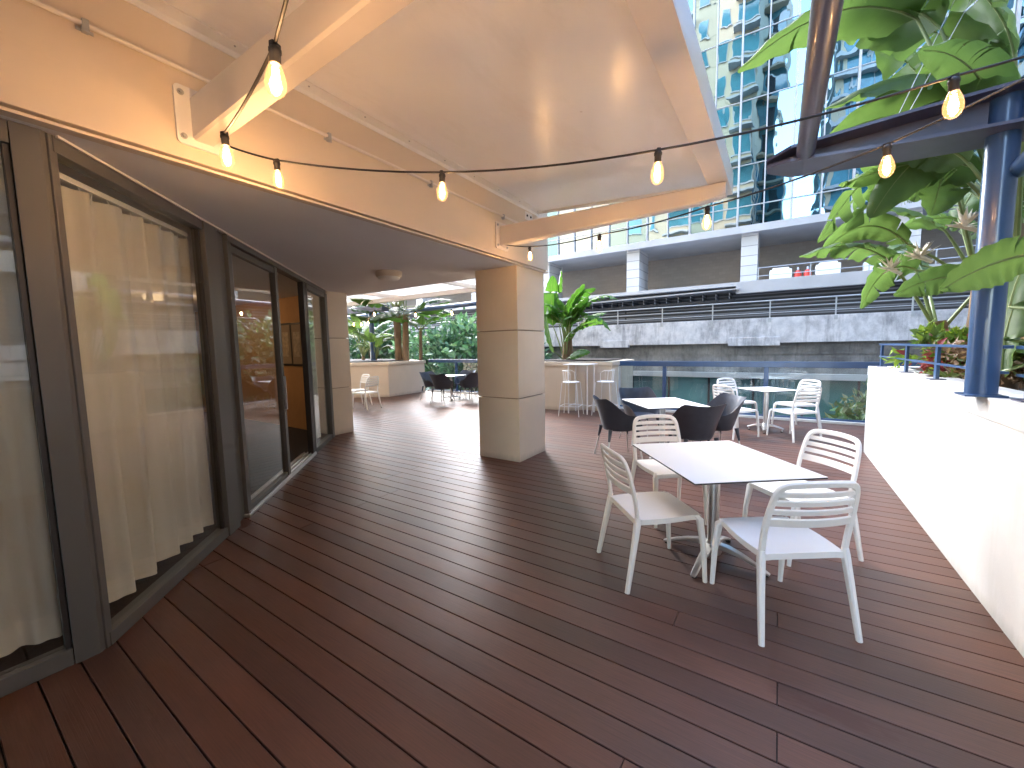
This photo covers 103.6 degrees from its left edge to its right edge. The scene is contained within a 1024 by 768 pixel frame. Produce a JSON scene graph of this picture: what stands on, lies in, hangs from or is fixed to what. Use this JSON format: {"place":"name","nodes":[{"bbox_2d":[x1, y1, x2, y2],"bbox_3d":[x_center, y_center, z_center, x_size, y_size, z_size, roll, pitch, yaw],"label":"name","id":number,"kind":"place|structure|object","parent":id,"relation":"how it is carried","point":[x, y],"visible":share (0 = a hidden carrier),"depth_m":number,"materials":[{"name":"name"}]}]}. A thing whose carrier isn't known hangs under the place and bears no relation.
{"place":"outdoors","nodes":[
{"label":"outdoors","id":0,"kind":"place"},
{"bbox_2d":[0,616,777,767],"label":"terrace slab","id":1,"kind":"structure","parent":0,"point":[3,758],"depth_m":1.66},
{"bbox_2d":[0,391,1023,767],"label":"deck floor","id":2,"kind":"structure","parent":0,"point":[406,581],"depth_m":2.14,"materials":[{"name":"wood"}]},
{"bbox_2d":[0,0,548,697],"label":"hotel building","id":3,"kind":"structure","parent":2,"relation":"on","point":[86,96],"depth_m":2.93,"materials":[{"name":"paint"}]},
{"bbox_2d":[0,155,61,657],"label":"curtain","id":4,"kind":"object","parent":3,"relation":"hanging from","point":[29,611],"visible":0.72,"depth_m":1.96,"materials":[{"name":"fabric"}]},
{"bbox_2d":[0,118,74,697],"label":"window","id":5,"kind":"structure","parent":3,"relation":"in","point":[19,676],"depth_m":1.91,"materials":[{"name":"grey metal"}]},
{"bbox_2d":[0,152,213,606],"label":"curtain","id":6,"kind":"object","parent":3,"relation":"hanging from","point":[131,278],"visible":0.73,"depth_m":2.60,"materials":[{"name":"fabric"}]},
{"bbox_2d":[45,133,244,647],"bbox_3d":[-2.367,0.035,2.844,0.105,2.598,1.710,-2,5,-12],"label":"window","id":7,"kind":"structure","parent":3,"relation":"in","point":[207,243],"depth_m":3.10,"materials":[{"name":"grey metal"}]},
{"bbox_2d":[223,241,290,513],"bbox_3d":[-2.658,-0.059,4.279,0.105,2.534,1.215,-2,5,-12],"label":"sliding door","id":8,"kind":"structure","parent":3,"relation":"in","point":[228,250],"depth_m":3.92,"materials":[{"name":"grey metal"}]},
{"bbox_2d":[281,323,292,365],"bbox_3d":[-4.494,-0.788,8.029,0.400,0.840,0.031,2,6,33],"label":"picture frame","id":9,"kind":"object","parent":3,"relation":"attached to","point":[286,344],"visible":0.76,"depth_m":7.99,"materials":[{"name":"wood"}]},
{"bbox_2d":[290,322,302,365],"bbox_3d":[-4.153,-0.766,7.806,0.400,0.840,0.031,2,6,33],"label":"picture frame","id":10,"kind":"object","parent":3,"relation":"attached to","point":[296,344],"visible":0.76,"depth_m":7.80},
{"bbox_2d":[307,295,320,437],"bbox_3d":[-3.311,-0.257,6.662,0.077,2.382,0.537,-2,5,-14],"label":"curtain","id":11,"kind":"object","parent":3,"relation":"hanging from","point":[314,367],"visible":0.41,"depth_m":6.75,"materials":[{"name":"fabric"}]},
{"bbox_2d":[305,283,334,452],"bbox_3d":[-3.148,-0.261,6.576,0.100,2.534,1.200,-2,5,-12],"label":"window","id":12,"kind":"structure","parent":3,"relation":"in","point":[323,310],"depth_m":6.99,"materials":[{"name":"grey metal"}]},
{"bbox_2d":[375,269,401,281],"bbox_3d":[-1.675,-1.465,5.489,0.350,0.124,0.350,2,6,33],"label":"ceiling light","id":13,"kind":"object","parent":3,"relation":"attached to","point":[389,275],"visible":1,"depth_m":5.37,"materials":[{"name":"white paint"}]},
{"bbox_2d":[346,279,475,306],"bbox_3d":[-4.392,-2.586,11.017,9.400,0.240,4.020,2,6,33],"label":"canopy","id":14,"kind":"object","parent":3,"relation":"attached to","point":[446,289],"visible":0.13,"depth_m":11.72,"materials":[{"name":"beige paint"}]},
{"bbox_2d":[124,0,732,251],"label":"canopy","id":15,"kind":"object","parent":3,"relation":"attached to","point":[458,85],"visible":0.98,"depth_m":2.43,"materials":[{"name":"beige paint"}]},
{"bbox_2d":[219,0,288,167],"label":"festoon string","id":16,"kind":"object","parent":15,"relation":"hanging from","point":[274,55],"visible":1,"depth_m":1.29,"materials":[{"name":"plastic"}]},
{"bbox_2d":[352,374,372,406],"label":"slatted chair","id":17,"kind":"object","parent":2,"relation":"on","point":[362,380],"visible":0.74,"depth_m":11.32,"materials":[{"name":"white plastic"}]},
{"bbox_2d":[352,376,381,410],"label":"slatted chair","id":18,"kind":"object","parent":2,"relation":"on","point":[365,392],"visible":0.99,"depth_m":10.40,"materials":[{"name":"white plastic"}]},
{"bbox_2d":[349,359,425,397],"bbox_3d":[-5.918,-0.270,14.765,4.983,1.160,4.983,2,6,33],"label":"planter box","id":19,"kind":"object","parent":2,"relation":"on","point":[399,377],"visible":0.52,"depth_m":13.33,"materials":[{"name":"concrete"}]},
{"bbox_2d":[348,314,393,359],"bbox_3d":[-5.741,-1.791,15.772,3.339,1.798,2.445,2,6,33],"label":"bird of paradise","id":20,"kind":"object","parent":19,"relation":"in","point":[351,328],"visible":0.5,"depth_m":15.39,"materials":[{"name":"green plant"}]},
{"bbox_2d":[352,331,394,359],"bbox_3d":[-5.017,-1.379,14.688,1.627,1.149,1.629,1,6,20],"label":"bird of paradise","id":21,"kind":"object","parent":19,"relation":"in","point":[372,337],"visible":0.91,"depth_m":14.54,"materials":[{"name":"green plant"}]},
{"bbox_2d":[347,299,450,360],"bbox_3d":[-4.091,-2.481,14.415,3.940,3.374,3.807,-2,5,-7],"label":"bird of paradise","id":22,"kind":"object","parent":19,"relation":"in","point":[402,351],"visible":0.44,"depth_m":14.20,"materials":[{"name":"green plant"}]},
{"bbox_2d":[375,311,452,359],"bbox_3d":[-3.493,-1.727,14.534,2.265,1.820,2.838,2,6,33],"label":"bird of paradise","id":23,"kind":"object","parent":19,"relation":"in","point":[422,320],"visible":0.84,"depth_m":14.57,"materials":[{"name":"green plant"}]},
{"bbox_2d":[347,292,556,359],"bbox_3d":[-3.200,-1.742,13.616,10.202,2.000,0.725,2,6,33],"label":"pergola","id":24,"kind":"object","parent":19,"relation":"on","point":[428,308],"visible":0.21,"depth_m":14.17,"materials":[{"name":"white paint"}]},
{"bbox_2d":[419,371,443,400],"bbox_3d":[-2.469,0.049,12.282,0.600,0.855,0.613,2,6,33],"label":"moulded armchair","id":25,"kind":"object","parent":2,"relation":"on","point":[426,379],"visible":0.65,"depth_m":12.27,"materials":[{"name":"plastic"}]},
{"bbox_2d":[429,374,454,403],"bbox_3d":[-2.004,0.117,11.447,0.613,0.855,0.600,2,6,28],"label":"moulded armchair","id":26,"kind":"object","parent":2,"relation":"on","point":[442,381],"visible":1,"depth_m":11.25,"materials":[{"name":"plastic"}]},
{"bbox_2d":[443,374,463,400],"bbox_3d":[-1.819,0.109,12.100,0.660,0.740,0.660,2,6,33],"label":"pedestal table","id":27,"kind":"object","parent":2,"relation":"on","point":[451,376],"visible":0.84,"depth_m":12.05,"materials":[{"name":"metal"}]},
{"bbox_2d":[454,370,475,395],"bbox_3d":[-1.469,-0.009,12.716,0.613,0.855,0.600,2,6,33],"label":"moulded armchair","id":28,"kind":"object","parent":2,"relation":"on","point":[458,379],"visible":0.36,"depth_m":12.88,"materials":[{"name":"plastic"}]},
{"bbox_2d":[459,373,477,401],"bbox_3d":[-1.185,0.070,11.797,0.600,0.855,0.613,2,6,33],"label":"moulded armchair","id":29,"kind":"object","parent":2,"relation":"on","point":[470,381],"visible":0.83,"depth_m":11.58,"materials":[{"name":"plastic"}]},
{"bbox_2d":[428,359,549,393],"bbox_3d":[-0.721,-0.226,13.204,5.500,1.165,0.100,2,6,33],"label":"balustrade","id":30,"kind":"object","parent":2,"relation":"on","point":[455,361],"visible":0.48,"depth_m":13.97,"materials":[{"name":"metal"}]},
{"bbox_2d":[558,370,583,416],"bbox_3d":[1.324,0.198,9.034,0.479,1.009,0.459,1,6,23],"label":"bar stool","id":31,"kind":"object","parent":2,"relation":"on","point":[570,381],"visible":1,"depth_m":8.98,"materials":[{"name":"white plastic"}]},
{"bbox_2d":[563,363,597,414],"bbox_3d":[1.584,0.102,9.334,0.620,1.135,0.560,2,6,33],"label":"bar table","id":32,"kind":"object","parent":2,"relation":"on","point":[586,364],"visible":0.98,"depth_m":9.29,"materials":[{"name":"metal"}]},
{"bbox_2d":[542,358,633,410],"bbox_3d":[1.807,-0.043,10.504,2.149,1.200,1.997,2,6,33],"label":"planter box","id":33,"kind":"object","parent":2,"relation":"on","point":[554,374],"visible":0.69,"depth_m":9.70,"materials":[{"name":"concrete"}]},
{"bbox_2d":[544,271,617,359],"bbox_3d":[1.731,-1.750,10.467,2.087,2.443,1.372,1,6,20],"label":"bird of paradise","id":34,"kind":"object","parent":33,"relation":"on","point":[567,315],"visible":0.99,"depth_m":10.44,"materials":[{"name":"green plant"}]},
{"bbox_2d":[591,369,618,414],"bbox_3d":[2.082,0.191,8.966,0.479,1.009,0.459,3,7,38],"label":"bar stool","id":35,"kind":"object","parent":2,"relation":"on","point":[607,381],"visible":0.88,"depth_m":8.92,"materials":[{"name":"white plastic"}]},
{"bbox_2d":[593,395,642,459],"bbox_3d":[1.426,0.594,5.557,0.600,0.855,0.613,-2,5,-7],"label":"moulded armchair","id":36,"kind":"object","parent":2,"relation":"on","point":[613,417],"visible":0.88,"depth_m":5.33,"materials":[{"name":"grey plastic"}]},
{"bbox_2d":[618,365,620,406],"bbox_3d":[2.589,0.020,9.828,0.070,1.170,0.140,2,6,33],"label":"end post","id":37,"kind":"object","parent":2,"relation":"on","point":[619,372],"visible":0.47,"depth_m":9.78,"materials":[{"name":"white paint"}]},
{"bbox_2d":[619,387,659,445],"bbox_3d":[2.053,0.496,6.496,0.613,0.855,0.600,-2,5,-7],"label":"moulded armchair","id":38,"kind":"object","parent":2,"relation":"on","point":[630,409],"visible":0.61,"depth_m":6.66,"materials":[{"name":"plastic"}]},
{"bbox_2d":[597,443,706,593],"bbox_3d":[0.936,0.849,2.775,0.603,0.874,0.542,-2,5,-8],"label":"slatted chair","id":39,"kind":"object","parent":2,"relation":"on","point":[638,509],"visible":1,"depth_m":2.65,"materials":[{"name":"beige plastic"}]},
{"bbox_2d":[622,397,710,458],"bbox_3d":[2.114,0.626,5.670,0.830,0.740,0.960,-1,5,-5],"label":"pedestal table","id":40,"kind":"object","parent":2,"relation":"on","point":[662,404],"visible":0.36,"depth_m":5.61,"materials":[{"name":"metal"}]},
{"bbox_2d":[629,414,707,527],"bbox_3d":[1.414,0.756,3.693,0.542,0.874,0.603,-1,5,-5],"label":"slatted chair","id":41,"kind":"object","parent":2,"relation":"on","point":[656,469],"visible":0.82,"depth_m":3.88,"materials":[{"name":"beige plastic"}]},
{"bbox_2d":[666,403,726,442],"bbox_3d":[2.233,0.637,4.925,0.613,0.855,0.600,-1,5,-5],"label":"moulded armchair","id":42,"kind":"object","parent":2,"relation":"on","point":[698,423],"visible":0.74,"depth_m":4.71,"materials":[{"name":"plastic"}]},
{"bbox_2d":[690,393,746,443],"bbox_3d":[2.803,0.575,5.484,0.600,0.855,0.613,-1,5,-5],"label":"moulded armchair","id":43,"kind":"object","parent":2,"relation":"on","point":[729,415],"visible":0.51,"depth_m":5.44,"materials":[{"name":"plastic"}]},
{"bbox_2d":[633,441,827,577],"bbox_3d":[1.447,0.893,2.890,0.830,0.740,0.960,-1,5,-5],"label":"pedestal table","id":44,"kind":"object","parent":2,"relation":"on","point":[713,465],"visible":0.79,"depth_m":2.78,"materials":[{"name":"white laminate"}]},
{"bbox_2d":[712,384,758,439],"bbox_3d":[3.716,0.433,6.745,0.603,0.874,0.542,-3,5,-16],"label":"slatted chair","id":45,"kind":"object","parent":2,"relation":"on","point":[745,410],"visible":0.47,"depth_m":6.60,"materials":[{"name":"white plastic"}]},
{"bbox_2d":[717,378,757,427],"bbox_3d":[4.283,0.334,7.716,0.542,0.874,0.603,-3,5,-17],"label":"slatted chair","id":46,"kind":"object","parent":2,"relation":"on","point":[745,401],"visible":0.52,"depth_m":7.88,"materials":[{"name":"white plastic"}]},
{"bbox_2d":[736,387,796,433],"bbox_3d":[4.446,0.456,7.059,0.660,0.740,0.660,-2,5,-10],"label":"pedestal table","id":47,"kind":"object","parent":2,"relation":"on","point":[766,391],"visible":0.85,"depth_m":7.02,"materials":[{"name":"white laminate"}]},
{"bbox_2d":[619,361,920,425],"bbox_3d":[4.997,0.122,8.261,5.700,1.165,0.100,2,6,33],"label":"balustrade","id":48,"kind":"object","parent":2,"relation":"on","point":[766,365],"visible":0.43,"depth_m":8.11,"materials":[{"name":"metal"}]},
{"bbox_2d":[710,480,862,646],"bbox_3d":[1.523,0.882,2.295,0.542,0.874,0.603,-1,5,-2],"label":"slatted chair","id":49,"kind":"object","parent":2,"relation":"on","point":[769,536],"visible":1,"depth_m":2.09,"materials":[{"name":"white plastic"}]},
{"bbox_2d":[766,386,821,442],"bbox_3d":[4.547,0.442,6.486,0.542,0.874,0.603,-2,5,-11],"label":"slatted chair","id":50,"kind":"object","parent":2,"relation":"on","point":[792,411],"visible":0.98,"depth_m":6.26,"materials":[{"name":"white plastic"}]},
{"bbox_2d":[771,379,821,430],"bbox_3d":[5.119,0.362,7.240,0.603,0.874,0.542,-2,5,-9],"label":"slatted chair","id":51,"kind":"object","parent":2,"relation":"on","point":[788,403],"visible":0.64,"depth_m":7.26,"materials":[{"name":"white plastic"}]},
{"bbox_2d":[742,429,863,566],"bbox_3d":[2.168,0.803,3.027,0.603,0.874,0.542,-2,5,-9],"label":"slatted chair","id":52,"kind":"object","parent":2,"relation":"on","point":[769,488],"visible":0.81,"depth_m":3.02,"materials":[{"name":"white plastic"}]},
{"bbox_2d":[863,366,1023,657],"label":"planter wall","id":53,"kind":"structure","parent":2,"relation":"on","point":[946,461],"depth_m":2.67,"materials":[{"name":"paint"}]},
{"bbox_2d":[738,0,1023,389],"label":"bird of paradise","id":54,"kind":"object","parent":53,"relation":"in","point":[893,35],"visible":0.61,"depth_m":3.35,"materials":[{"name":"green plant"}]},
{"bbox_2d":[766,0,1023,397],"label":"pergola","id":55,"kind":"object","parent":53,"relation":"on","point":[993,126],"visible":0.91,"depth_m":2.38,"materials":[{"name":"blue paint"}]},
{"bbox_2d":[229,55,1023,198],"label":"festoon string","id":56,"kind":"object","parent":55,"relation":"hanging from","point":[953,83],"visible":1,"depth_m":1.96,"materials":[{"name":"plastic"}]},
{"bbox_2d":[506,78,1023,256],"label":"festoon string","id":57,"kind":"object","parent":55,"relation":"hanging from","point":[886,149],"visible":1,"depth_m":2.17,"materials":[{"name":"black rubber"}]},
{"bbox_2d":[799,181,1023,351],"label":"bird of paradise","id":58,"kind":"object","parent":53,"relation":"in","point":[928,279],"visible":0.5,"depth_m":4.43,"materials":[{"name":"green plant"}]},
{"bbox_2d":[878,253,902,274],"bbox_3d":[4.107,-1.289,4.374,0.209,0.234,0.306,2,6,33],"label":"flower head","id":59,"kind":"object","parent":58,"relation":"attached to","point":[890,266],"visible":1,"depth_m":4.35},
{"bbox_2d":[904,240,938,262],"bbox_3d":[4.289,-1.396,4.259,0.251,0.263,0.259,1,5,17],"label":"flower head","id":60,"kind":"object","parent":58,"relation":"attached to","point":[918,254],"visible":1,"depth_m":4.22},
{"bbox_2d":[945,206,977,232],"bbox_3d":[4.173,-1.508,3.688,0.345,0.264,0.231,-2,5,-13],"label":"flower head","id":61,"kind":"object","parent":58,"relation":"attached to","point":[966,218],"visible":0.94,"depth_m":3.69},
{"bbox_2d":[880,320,968,373],"bbox_3d":[4.526,-0.308,4.206,0.942,0.804,1.029,2,6,33],"label":"croton shrub","id":62,"kind":"object","parent":53,"relation":"on","point":[933,333],"visible":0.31,"depth_m":4.13,"materials":[{"name":"green plant"}]},
{"bbox_2d":[876,343,1023,402],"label":"rail","id":63,"kind":"object","parent":53,"relation":"on","point":[936,362],"visible":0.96,"depth_m":3.49,"materials":[{"name":"metal"}]},
{"bbox_2d":[925,336,1023,388],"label":"bronze shrub","id":64,"kind":"object","parent":53,"relation":"on","point":[961,354],"visible":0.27,"depth_m":3.61,"materials":[{"name":"red plant"}]},
{"bbox_2d":[939,235,1023,371],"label":"bird of paradise","id":65,"kind":"object","parent":53,"relation":"in","point":[1000,262],"visible":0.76,"depth_m":2.24,"materials":[{"name":"green plant"}]},
{"bbox_2d":[347,0,1023,333],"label":"office tower","id":66,"kind":"structure","parent":0,"point":[746,245],"depth_m":21.45,"materials":[{"name":"paint"}]},
{"bbox_2d":[547,212,556,255],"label":"window pane","id":67,"kind":"structure","parent":66,"relation":"in","point":[552,250],"depth_m":28.35,"materials":[{"name":"clear glass"}]},
{"bbox_2d":[559,209,572,254],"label":"window pane","id":68,"kind":"structure","parent":66,"relation":"in","point":[565,248],"depth_m":27.78,"materials":[{"name":"clear glass"}]},
{"bbox_2d":[575,207,589,251],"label":"window pane","id":69,"kind":"structure","parent":66,"relation":"in","point":[581,245],"depth_m":27.12,"materials":[{"name":"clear glass"}]},
{"bbox_2d":[592,204,607,248],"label":"window pane","id":70,"kind":"structure","parent":66,"relation":"in","point":[604,239],"depth_m":26.43,"materials":[{"name":"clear glass"}]},
{"bbox_2d":[610,202,626,246],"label":"window pane","id":71,"kind":"structure","parent":66,"relation":"in","point":[617,238],"depth_m":25.78,"materials":[{"name":"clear glass"}]},
{"bbox_2d":[628,218,645,243],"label":"window pane","id":72,"kind":"structure","parent":66,"relation":"in","point":[635,235],"depth_m":25.14,"materials":[{"name":"teal glass"}]},
{"bbox_2d":[648,213,666,240],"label":"window pane","id":73,"kind":"structure","parent":66,"relation":"in","point":[657,230],"depth_m":24.46,"materials":[{"name":"beige glass"}]},
{"bbox_2d":[583,288,739,311],"bbox_3d":[6.786,-4.241,21.061,8.950,0.550,1.200,2,6,33],"label":"lean to awning","id":74,"kind":"object","parent":66,"relation":"attached to","point":[604,304],"visible":0.85,"depth_m":20.25,"materials":[{"name":"paint"}]},
{"bbox_2d":[668,209,688,237],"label":"window pane","id":75,"kind":"structure","parent":66,"relation":"in","point":[677,227],"depth_m":23.79,"materials":[{"name":"blue glass"}]},
{"bbox_2d":[691,202,712,233],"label":"window pane","id":76,"kind":"structure","parent":66,"relation":"in","point":[697,222],"depth_m":23.15,"materials":[{"name":"blue glass"}]},
{"bbox_2d":[695,0,717,50],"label":"window pane","id":77,"kind":"structure","parent":66,"relation":"in","point":[706,11],"depth_m":22.16,"materials":[{"name":"beige glass"}]},
{"bbox_2d":[702,47,716,101],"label":"window pane","id":78,"kind":"structure","parent":66,"relation":"in","point":[709,57],"depth_m":22.23,"materials":[{"name":"beige glass"}]},
{"bbox_2d":[713,168,737,230],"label":"window pane","id":79,"kind":"structure","parent":66,"relation":"in","point":[725,219],"depth_m":22.38,"materials":[{"name":"blue glass"}]},
{"bbox_2d":[717,104,739,166],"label":"window pane","id":80,"kind":"structure","parent":66,"relation":"in","point":[729,117],"depth_m":21.97,"materials":[{"name":"blue glass"}]},
{"bbox_2d":[717,38,741,108],"bbox_3d":[11.743,-16.758,21.779,1.155,3.220,0.004,2,6,33],"label":"window pane","id":81,"kind":"structure","parent":66,"relation":"in","point":[729,54],"depth_m":21.78,"materials":[{"name":"blue glass"}]},
{"bbox_2d":[718,0,742,44],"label":"window pane","id":82,"kind":"structure","parent":66,"relation":"in","point":[730,11],"depth_m":21.55,"materials":[{"name":"beige glass"}]},
{"bbox_2d":[738,162,764,226],"bbox_3d":[12.880,-10.144,21.715,1.155,3.220,0.011,2,6,33],"label":"window pane","id":83,"kind":"structure","parent":66,"relation":"in","point":[751,176],"depth_m":21.70,"materials":[{"name":"blue glass"}]},
{"bbox_2d":[740,95,766,165],"bbox_3d":[12.819,-13.430,21.414,1.155,3.220,0.006,2,6,33],"label":"window pane","id":84,"kind":"structure","parent":66,"relation":"in","point":[754,112],"depth_m":21.40,"materials":[{"name":"blue glass"}]},
{"bbox_2d":[742,27,769,100],"bbox_3d":[12.758,-16.715,21.113,1.155,3.220,0.009,2,6,34],"label":"window pane","id":85,"kind":"structure","parent":66,"relation":"in","point":[755,80],"depth_m":21.13,"materials":[{"name":"blue glass"}]},
{"bbox_2d":[744,0,770,34],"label":"window pane","id":86,"kind":"structure","parent":66,"relation":"in","point":[757,12],"depth_m":20.91,"materials":[{"name":"blue glass"}]},
{"bbox_2d":[764,161,791,222],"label":"window pane","id":87,"kind":"structure","parent":66,"relation":"in","point":[777,210],"depth_m":21.10,"materials":[{"name":"blue glass"}]},
{"bbox_2d":[766,87,795,159],"bbox_3d":[13.834,-13.387,20.748,1.155,3.220,0.010,2,6,33],"label":"window pane","id":88,"kind":"structure","parent":66,"relation":"in","point":[781,105],"depth_m":20.74,"materials":[{"name":"blue glass"}]},
{"bbox_2d":[769,16,798,92],"bbox_3d":[13.773,-16.673,20.446,1.155,3.220,0.008,2,6,34],"label":"window pane","id":89,"kind":"structure","parent":66,"relation":"in","point":[782,75],"depth_m":20.50,"materials":[{"name":"blue glass"}]},
{"bbox_2d":[771,0,798,24],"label":"window pane","id":90,"kind":"structure","parent":66,"relation":"in","point":[781,9],"depth_m":20.29,"materials":[{"name":"blue glass"}]},
{"bbox_2d":[798,48,805,83],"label":"window pane","id":91,"kind":"structure","parent":66,"relation":"in","point":[802,51],"depth_m":20.09,"materials":[{"name":"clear glass"}]},
{"bbox_2d":[801,0,810,12],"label":"window pane","id":92,"kind":"structure","parent":66,"relation":"in","point":[805,4],"depth_m":19.82,"materials":[{"name":"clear glass"}]},
{"bbox_2d":[792,173,821,217],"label":"window pane","id":93,"kind":"structure","parent":66,"relation":"in","point":[805,205],"depth_m":20.42,"materials":[{"name":"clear glass"}]},
{"bbox_2d":[795,85,824,143],"bbox_3d":[14.849,-13.345,20.082,1.155,3.220,0.001,2,6,33],"label":"window pane","id":94,"kind":"structure","parent":66,"relation":"in","point":[799,94],"depth_m":20.24,"materials":[{"name":"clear glass"}]},
{"bbox_2d":[821,169,852,213],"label":"window pane","id":95,"kind":"structure","parent":66,"relation":"in","point":[831,180],"depth_m":19.85,"materials":[{"name":"blue glass"}]},
{"bbox_2d":[825,68,858,134],"bbox_3d":[15.864,-13.303,19.415,1.155,3.220,0.001,2,6,33],"label":"window pane","id":96,"kind":"structure","parent":66,"relation":"in","point":[840,85],"depth_m":19.41,"materials":[{"name":"blue glass"}]},
{"bbox_2d":[830,39,859,73],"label":"window pane","id":97,"kind":"structure","parent":66,"relation":"in","point":[846,56],"depth_m":19.19,"materials":[{"name":"blue glass"}]},
{"bbox_2d":[862,49,875,64],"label":"window pane","id":98,"kind":"structure","parent":66,"relation":"in","point":[868,55],"depth_m":18.75,"materials":[{"name":"blue glass"}]},
{"bbox_2d":[859,62,892,106],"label":"window pane","id":99,"kind":"structure","parent":66,"relation":"in","point":[870,74],"depth_m":18.78,"materials":[{"name":"blue glass"}]},
{"bbox_2d":[1004,0,1016,19],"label":"window pane","id":100,"kind":"structure","parent":66,"relation":"in","point":[1012,4],"depth_m":16.30,"materials":[{"name":"blue glass"}]},
{"bbox_2d":[1018,18,1023,78],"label":"window pane","id":101,"kind":"structure","parent":66,"relation":"in","point":[1021,33],"depth_m":16.28,"materials":[{"name":"blue glass"}]},
{"bbox_2d":[769,267,791,278],"bbox_3d":[13.868,-5.461,20.833,1.050,1.000,0.890,2,6,33],"label":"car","id":102,"kind":"object","parent":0,"point":[782,270],"visible":0.53,"depth_m":20.48,"materials":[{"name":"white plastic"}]},
{"bbox_2d":[815,261,840,274],"bbox_3d":[15.472,-5.420,19.778,1.050,1.050,0.890,2,6,33],"label":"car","id":103,"kind":"object","parent":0,"point":[833,265],"visible":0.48,"depth_m":19.43,"materials":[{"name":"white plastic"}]},
{"label":"ground","id":104,"kind":"structure","parent":0,"visible":0},
{"bbox_2d":[349,304,426,359],"bbox_3d":[-8.773,0.609,24.542,9.348,11.900,7.624,2,6,33],"label":"broad tree","id":105,"kind":"object","parent":104,"relation":"on","point":[355,353],"visible":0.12,"depth_m":22.88,"materials":[{"name":"green plant"}]},
{"bbox_2d":[379,307,561,390],"bbox_3d":[-2.124,1.386,20.696,11.114,10.895,8.507,2,6,33],"label":"broad tree","id":106,"kind":"object","parent":104,"relation":"on","point":[458,340],"visible":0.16,"depth_m":19.17,"materials":[{"name":"green plant"}]},
{"bbox_2d":[346,292,969,420],"bbox_3d":[-0.123,1.008,27.234,90.000,10.124,9.030,2,6,33],"label":"overpass","id":107,"kind":"object","parent":104,"relation":"on","point":[855,337],"visible":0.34,"depth_m":15.51,"materials":[{"name":"concrete"}]},
{"bbox_2d":[824,377,867,420],"bbox_3d":[9.103,3.509,10.063,4.160,7.982,3.064,-1,5,3],"label":"broad tree","id":108,"kind":"object","parent":104,"relation":"on","point":[844,411],"visible":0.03,"depth_m":9.85,"materials":[{"name":"green plant"}]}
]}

